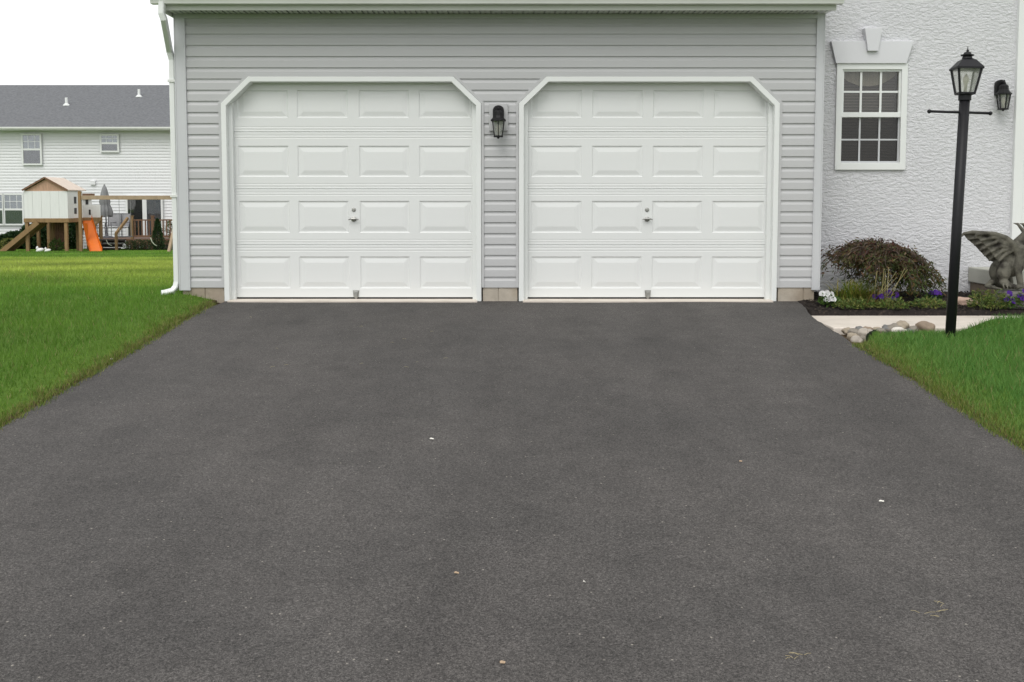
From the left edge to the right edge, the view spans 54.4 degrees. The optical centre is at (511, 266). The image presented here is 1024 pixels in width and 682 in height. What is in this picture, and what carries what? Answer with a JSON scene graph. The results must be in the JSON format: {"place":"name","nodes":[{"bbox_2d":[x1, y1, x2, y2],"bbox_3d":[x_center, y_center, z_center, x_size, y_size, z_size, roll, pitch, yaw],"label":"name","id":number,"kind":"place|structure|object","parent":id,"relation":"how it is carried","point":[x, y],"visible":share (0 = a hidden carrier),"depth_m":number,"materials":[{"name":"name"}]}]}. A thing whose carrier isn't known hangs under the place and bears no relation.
{"place":"outdoors","nodes":[
{"label":"outdoors","id":0,"kind":"place"},
{"bbox_2d":[0,85,171,248],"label":"neighbour house","id":1,"kind":"structure","parent":0,"point":[94,139],"depth_m":42.83,"materials":[{"name":"white plastic"}]},
{"bbox_2d":[0,193,3,224],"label":"window","id":2,"kind":"structure","parent":1,"relation":"in","point":[1,194],"depth_m":42.83,"materials":[{"name":"white plastic"}]},
{"bbox_2d":[3,193,24,224],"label":"window","id":3,"kind":"structure","parent":1,"relation":"in","point":[13,203],"depth_m":42.83,"materials":[{"name":"white plastic"}]},
{"bbox_2d":[21,134,42,164],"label":"window","id":4,"kind":"structure","parent":1,"relation":"in","point":[31,144],"depth_m":42.66,"materials":[{"name":"white plastic"}]},
{"bbox_2d":[100,134,118,151],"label":"window","id":5,"kind":"structure","parent":1,"relation":"in","point":[108,142],"depth_m":42.64,"materials":[{"name":"white plastic"}]},
{"bbox_2d":[126,200,163,235],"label":"sliding door","id":6,"kind":"structure","parent":1,"relation":"in","point":[140,209],"depth_m":42.85,"materials":[{"name":"grey glass"}]},
{"bbox_2d":[0,249,172,259],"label":"grass","id":7,"kind":"structure","parent":0,"point":[88,254],"depth_m":29.97,"materials":[{"name":"green plant"}]},
{"bbox_2d":[0,0,173,84],"label":"sky","id":8,"kind":"structure","parent":0,"point":[43,42],"materials":[{"name":"white"}]},
{"bbox_2d":[0,258,182,291],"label":"grass","id":9,"kind":"structure","parent":0,"point":[19,268],"depth_m":14.63,"materials":[{"name":"green plant"}]},
{"bbox_2d":[164,221,171,237],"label":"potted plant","id":10,"kind":"object","parent":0,"point":[168,230],"visible":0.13,"depth_m":40.42,"materials":[{"name":"green plant"}]},
{"bbox_2d":[0,301,1023,681],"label":"driveway","id":11,"kind":"structure","parent":0,"point":[226,491],"depth_m":4.51,"materials":[{"name":"grey asphalt"}]},
{"bbox_2d":[911,601,947,616],"bbox_3d":[1.498,1.214,3.531,0.152,0.012,0.084,-2,5,-32],"label":"straw","id":12,"kind":"object","parent":11,"relation":"on","point":[936,611],"visible":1,"depth_m":3.52,"materials":[{"name":"beige"}]},
{"bbox_2d":[0,254,1023,446],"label":"lawn","id":13,"kind":"structure","parent":0,"point":[105,351],"depth_m":7.80,"materials":[{"name":"green plant"}]},
{"bbox_2d":[0,238,12,248],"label":"yellow shrub","id":14,"kind":"object","parent":13,"relation":"on","point":[4,240],"visible":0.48,"depth_m":41.23,"materials":[{"name":"green plant"}]},
{"bbox_2d":[2,230,24,248],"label":"house shrub","id":15,"kind":"object","parent":13,"relation":"on","point":[10,234],"visible":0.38,"depth_m":41.64,"materials":[{"name":"green plant"}]},
{"bbox_2d":[14,224,46,249],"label":"house shrub","id":16,"kind":"object","parent":13,"relation":"on","point":[24,244],"visible":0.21,"depth_m":41.60,"materials":[{"name":"green plant"}]},
{"bbox_2d":[30,223,46,247],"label":"house shrub","id":17,"kind":"object","parent":13,"relation":"on","point":[43,240],"visible":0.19,"depth_m":41.44,"materials":[{"name":"green plant"}]},
{"bbox_2d":[48,238,64,250],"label":"weed clump","id":18,"kind":"object","parent":13,"relation":"on","point":[52,243],"visible":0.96,"depth_m":37.32,"materials":[{"name":"green plant"}]},
{"bbox_2d":[68,222,83,249],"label":"house shrub","id":19,"kind":"object","parent":13,"relation":"on","point":[72,233],"visible":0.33,"depth_m":41.62,"materials":[{"name":"green plant"}]},
{"bbox_2d":[0,177,172,251],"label":"play set","id":20,"kind":"object","parent":13,"relation":"on","point":[56,205],"visible":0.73,"depth_m":36.44,"materials":[{"name":"brown wood"}]},
{"bbox_2d":[0,287,217,430],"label":"grass","id":21,"kind":"structure","parent":13,"relation":"on","point":[34,293],"depth_m":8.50,"materials":[{"name":"green plant"}]},
{"bbox_2d":[87,216,171,250],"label":"deck","id":22,"kind":"structure","parent":13,"relation":"on","point":[116,241],"depth_m":39.73,"materials":[{"name":"brown wood"}]},
{"bbox_2d":[99,184,113,237],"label":"patio umbrella","id":23,"kind":"object","parent":22,"relation":"on","point":[106,208],"visible":0.88,"depth_m":40.73,"materials":[{"name":"grey fabric"}]},
{"bbox_2d":[105,213,121,237],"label":"patio chair","id":24,"kind":"object","parent":22,"relation":"on","point":[115,218],"visible":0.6,"depth_m":41.78,"materials":[{"name":"grey"}]},
{"bbox_2d":[111,213,130,237],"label":"patio chair","id":25,"kind":"object","parent":22,"relation":"on","point":[124,216],"visible":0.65,"depth_m":41.86,"materials":[{"name":"grey"}]},
{"bbox_2d":[123,240,136,249],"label":"shrub","id":26,"kind":"object","parent":13,"relation":"on","point":[129,247],"visible":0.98,"depth_m":39.18,"materials":[{"name":"green plant"}]},
{"bbox_2d":[131,239,144,249],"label":"shrub","id":27,"kind":"object","parent":13,"relation":"on","point":[138,244],"visible":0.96,"depth_m":39.21,"materials":[{"name":"green plant"}]},
{"bbox_2d":[139,239,151,249],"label":"shrub","id":28,"kind":"object","parent":13,"relation":"on","point":[146,245],"visible":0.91,"depth_m":39.20,"materials":[{"name":"green plant"}]},
{"bbox_2d":[149,218,165,249],"bbox_3d":[-13.863,-1.250,38.975,0.597,1.366,0.669,0,4,0],"label":"evergreen shrub","id":29,"kind":"object","parent":13,"relation":"on","point":[156,230],"visible":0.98,"depth_m":38.88,"materials":[{"name":"green plant"}]},
{"bbox_2d":[160,240,172,249],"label":"shrub","id":30,"kind":"object","parent":13,"relation":"on","point":[167,245],"visible":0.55,"depth_m":39.27,"materials":[{"name":"green plant"}]},
{"bbox_2d":[150,0,1023,302],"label":"house","id":31,"kind":"structure","parent":13,"relation":"on","point":[640,150],"depth_m":9.99,"materials":[{"name":"white plastic"}]},
{"bbox_2d":[234,83,472,298],"bbox_3d":[-1.591,-0.767,10.018,2.419,2.200,0.087,0,4,0],"label":"garage door","id":32,"kind":"structure","parent":31,"relation":"in","point":[343,190],"depth_m":10.02,"materials":[{"name":"paint"}]},
{"bbox_2d":[489,103,507,138],"bbox_3d":[-0.134,-1.431,9.759,0.186,0.351,0.202,0,4,0],"label":"wall lantern","id":33,"kind":"object","parent":31,"relation":"attached to","point":[498,117],"depth_m":9.82,"materials":[{"name":"black metal"}]},
{"bbox_2d":[528,83,766,298],"bbox_3d":[1.356,-0.767,10.018,2.427,2.200,0.087,0,4,0],"label":"garage door","id":34,"kind":"structure","parent":31,"relation":"in","point":[636,190],"depth_m":10.02,"materials":[{"name":"paint"}]},
{"bbox_2d":[834,63,907,169],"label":"window","id":35,"kind":"structure","parent":31,"relation":"in","point":[871,99],"depth_m":10.45,"materials":[{"name":"white plastic"}]},
{"bbox_2d":[994,80,1011,110],"bbox_3d":[5.089,-1.779,10.321,0.148,0.330,0.174,0,4,0],"label":"wall lantern","id":36,"kind":"object","parent":31,"relation":"attached to","point":[1001,87],"depth_m":10.29,"materials":[{"name":"black metal"}]},
{"bbox_2d":[841,327,850,334],"bbox_3d":[2.887,0.554,8.577,0.102,0.068,0.090,3,5,37],"label":"stone","id":37,"kind":"object","parent":13,"relation":"on","point":[844,331],"visible":0.73,"depth_m":8.55,"materials":[{"name":"beige stone"}]},
{"bbox_2d":[846,332,858,339],"bbox_3d":[2.866,0.598,8.357,0.129,0.095,0.090,2,4,29],"label":"stone","id":38,"kind":"object","parent":13,"relation":"on","point":[849,335],"visible":0.43,"depth_m":8.34,"materials":[{"name":"beige stone"}]},
{"bbox_2d":[848,328,857,333],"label":"stone","id":39,"kind":"object","parent":13,"relation":"on","point":[853,330],"visible":0.56,"depth_m":8.49,"materials":[{"name":"beige stone"}]},
{"bbox_2d":[850,335,862,341],"bbox_3d":[2.851,0.616,8.243,0.108,0.099,0.101,2,4,25],"label":"stone","id":40,"kind":"object","parent":13,"relation":"on","point":[856,338],"visible":0.52,"depth_m":8.21,"materials":[{"name":"beige stone"}]},
{"bbox_2d":[858,328,867,335],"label":"stone","id":41,"kind":"object","parent":13,"relation":"on","point":[862,331],"visible":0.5,"depth_m":8.46,"materials":[{"name":"grey stone"}]},
{"bbox_2d":[866,330,875,340],"bbox_3d":[2.949,0.605,8.213,0.024,0.145,0.351,2,5,32],"label":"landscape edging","id":42,"kind":"object","parent":13,"relation":"on","point":[869,333],"visible":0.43,"depth_m":8.22,"materials":[{"name":"black plastic"}]},
{"bbox_2d":[876,328,885,332],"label":"stone","id":43,"kind":"object","parent":13,"relation":"on","point":[881,329],"visible":0.41,"depth_m":8.53,"materials":[{"name":"grey stone"}]},
{"bbox_2d":[882,323,901,331],"bbox_3d":[3.292,0.535,8.615,0.162,0.104,0.146,0,4,0],"label":"stone","id":44,"kind":"object","parent":13,"relation":"on","point":[891,326],"visible":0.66,"depth_m":8.56,"materials":[{"name":"grey stone"}]},
{"bbox_2d":[891,327,906,332],"bbox_3d":[3.326,0.561,8.575,0.138,0.101,0.104,0,4,0],"label":"stone","id":45,"kind":"object","parent":13,"relation":"on","point":[900,329],"visible":0.51,"depth_m":8.53,"materials":[{"name":"white stone"}]},
{"bbox_2d":[896,320,909,328],"bbox_3d":[3.367,0.515,8.608,0.117,0.106,0.153,0,4,0],"label":"stone","id":46,"kind":"object","parent":13,"relation":"on","point":[904,324],"visible":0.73,"depth_m":8.55,"materials":[{"name":"beige stone"}]},
{"bbox_2d":[798,290,1023,315],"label":"mulch bed","id":47,"kind":"object","parent":13,"relation":"on","point":[837,311],"visible":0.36,"depth_m":9.57,"materials":[{"name":"brown wood"}]},
{"bbox_2d":[818,290,840,307],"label":"petunia plant","id":48,"kind":"object","parent":47,"relation":"on","point":[828,297],"visible":0.97,"depth_m":9.73,"materials":[{"name":"white plant"}]},
{"bbox_2d":[832,297,867,309],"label":"bedding plant","id":49,"kind":"object","parent":47,"relation":"on","point":[843,304],"visible":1,"depth_m":9.62,"materials":[{"name":"green plant"}]},
{"bbox_2d":[817,277,890,306],"bbox_3d":[3.415,0.246,9.845,0.810,0.268,0.673,2,5,32],"label":"strap leaf plant","id":50,"kind":"object","parent":47,"relation":"on","point":[853,292],"visible":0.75,"depth_m":9.82,"materials":[{"name":"green plant"}]},
{"bbox_2d":[845,296,881,309],"bbox_3d":[3.416,0.351,9.698,0.362,0.132,0.268,0,4,0],"label":"bedding plant","id":51,"kind":"object","parent":47,"relation":"on","point":[869,301],"visible":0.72,"depth_m":9.65,"materials":[{"name":"green plant"}]},
{"bbox_2d":[872,293,884,300],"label":"petunia plant","id":52,"kind":"object","parent":47,"relation":"on","point":[879,296],"visible":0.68,"depth_m":9.75,"materials":[{"name":"purple plant"}]},
{"bbox_2d":[820,235,947,297],"bbox_3d":[3.747,0.023,10.098,1.402,0.692,0.803,0,4,0],"label":"weeping maple","id":53,"kind":"object","parent":47,"relation":"on","point":[870,256],"visible":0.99,"depth_m":9.97,"materials":[{"name":"brown plant"}]},
{"bbox_2d":[856,267,913,307],"bbox_3d":[3.546,0.198,9.793,0.721,0.393,0.565,-3,5,-34],"label":"strap leaf plant","id":54,"kind":"object","parent":47,"relation":"on","point":[877,292],"visible":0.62,"depth_m":9.76,"materials":[{"name":"plant"}]},
{"bbox_2d":[884,290,899,301],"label":"petunia plant","id":55,"kind":"object","parent":47,"relation":"on","point":[896,295],"visible":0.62,"depth_m":9.79,"materials":[{"name":"purple plant"}]},
{"bbox_2d":[875,296,911,309],"bbox_3d":[3.683,0.348,9.655,0.323,0.146,0.304,-4,5,-43],"label":"bedding plant","id":56,"kind":"object","parent":47,"relation":"on","point":[888,302],"visible":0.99,"depth_m":9.62,"materials":[{"name":"green plant"}]},
{"bbox_2d":[910,295,945,308],"bbox_3d":[4.050,0.349,9.700,0.380,0.141,0.280,0,4,0],"label":"bedding plant","id":57,"kind":"object","parent":47,"relation":"on","point":[925,303],"visible":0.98,"depth_m":9.67,"materials":[{"name":"green plant"}]},
{"bbox_2d":[924,289,942,302],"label":"petunia plant","id":58,"kind":"object","parent":47,"relation":"on","point":[936,293],"visible":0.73,"depth_m":9.86,"materials":[{"name":"purple plant"}]},
{"bbox_2d":[958,297,977,305],"bbox_3d":[4.471,0.351,9.855,0.276,0.108,0.123,2,4,31],"label":"stone","id":59,"kind":"object","parent":47,"relation":"on","point":[962,301],"visible":0.37,"depth_m":9.81,"materials":[{"name":"beige stone"}]},
{"bbox_2d":[966,288,996,309],"bbox_3d":[4.536,0.312,9.632,0.296,0.220,0.237,0,4,0],"label":"bedding plant","id":60,"kind":"object","parent":47,"relation":"on","point":[976,300],"visible":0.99,"depth_m":9.62,"materials":[{"name":"green plant"}]},
{"bbox_2d":[962,223,1023,308],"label":"winged statue","id":61,"kind":"object","parent":47,"relation":"on","point":[1003,253],"visible":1,"depth_m":9.63,"materials":[{"name":"stone"}]},
{"bbox_2d":[982,289,1011,311],"bbox_3d":[4.676,0.324,9.594,0.293,0.230,0.210,0,4,0],"label":"bedding plant","id":62,"kind":"object","parent":47,"relation":"on","point":[1001,295],"visible":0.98,"depth_m":9.57,"materials":[{"name":"green plant"}]},
{"bbox_2d":[1000,290,1015,309],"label":"petunia plant","id":63,"kind":"object","parent":47,"relation":"on","point":[1012,300],"visible":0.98,"depth_m":9.55,"materials":[{"name":"purple plant"}]},
{"bbox_2d":[1015,289,1023,307],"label":"petunia plant","id":64,"kind":"object","parent":47,"relation":"on","point":[1019,296],"visible":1,"depth_m":9.57,"materials":[{"name":"purple plant"}]},
{"bbox_2d":[909,326,918,331],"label":"stone","id":65,"kind":"object","parent":13,"relation":"on","point":[914,327],"visible":0.42,"depth_m":8.57,"materials":[{"name":"grey stone"}]},
{"bbox_2d":[915,321,934,331],"bbox_3d":[3.568,0.524,8.602,0.160,0.118,0.121,0,4,0],"label":"stone","id":66,"kind":"object","parent":13,"relation":"on","point":[924,325],"visible":0.65,"depth_m":8.56,"materials":[{"name":"beige stone"}]},
{"bbox_2d":[851,312,1023,453],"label":"grass","id":67,"kind":"structure","parent":13,"relation":"on","point":[965,343],"depth_m":7.20,"materials":[{"name":"green plant"}]},
{"bbox_2d":[927,47,992,337],"bbox_3d":[3.546,-0.435,7.943,0.516,2.614,0.202,0,4,6],"label":"lamp post","id":68,"kind":"object","parent":13,"relation":"on","point":[969,63],"visible":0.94,"depth_m":7.89,"materials":[{"name":"black metal"}]},
{"bbox_2d":[968,267,1023,296],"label":"porch step","id":69,"kind":"object","parent":13,"relation":"on","point":[979,278],"visible":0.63,"depth_m":10.26,"materials":[{"name":"grey concrete"}]},
{"bbox_2d":[812,316,1017,334],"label":"walkway","id":70,"kind":"structure","parent":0,"point":[837,324],"depth_m":9.17,"materials":[{"name":"concrete"}]}
]}

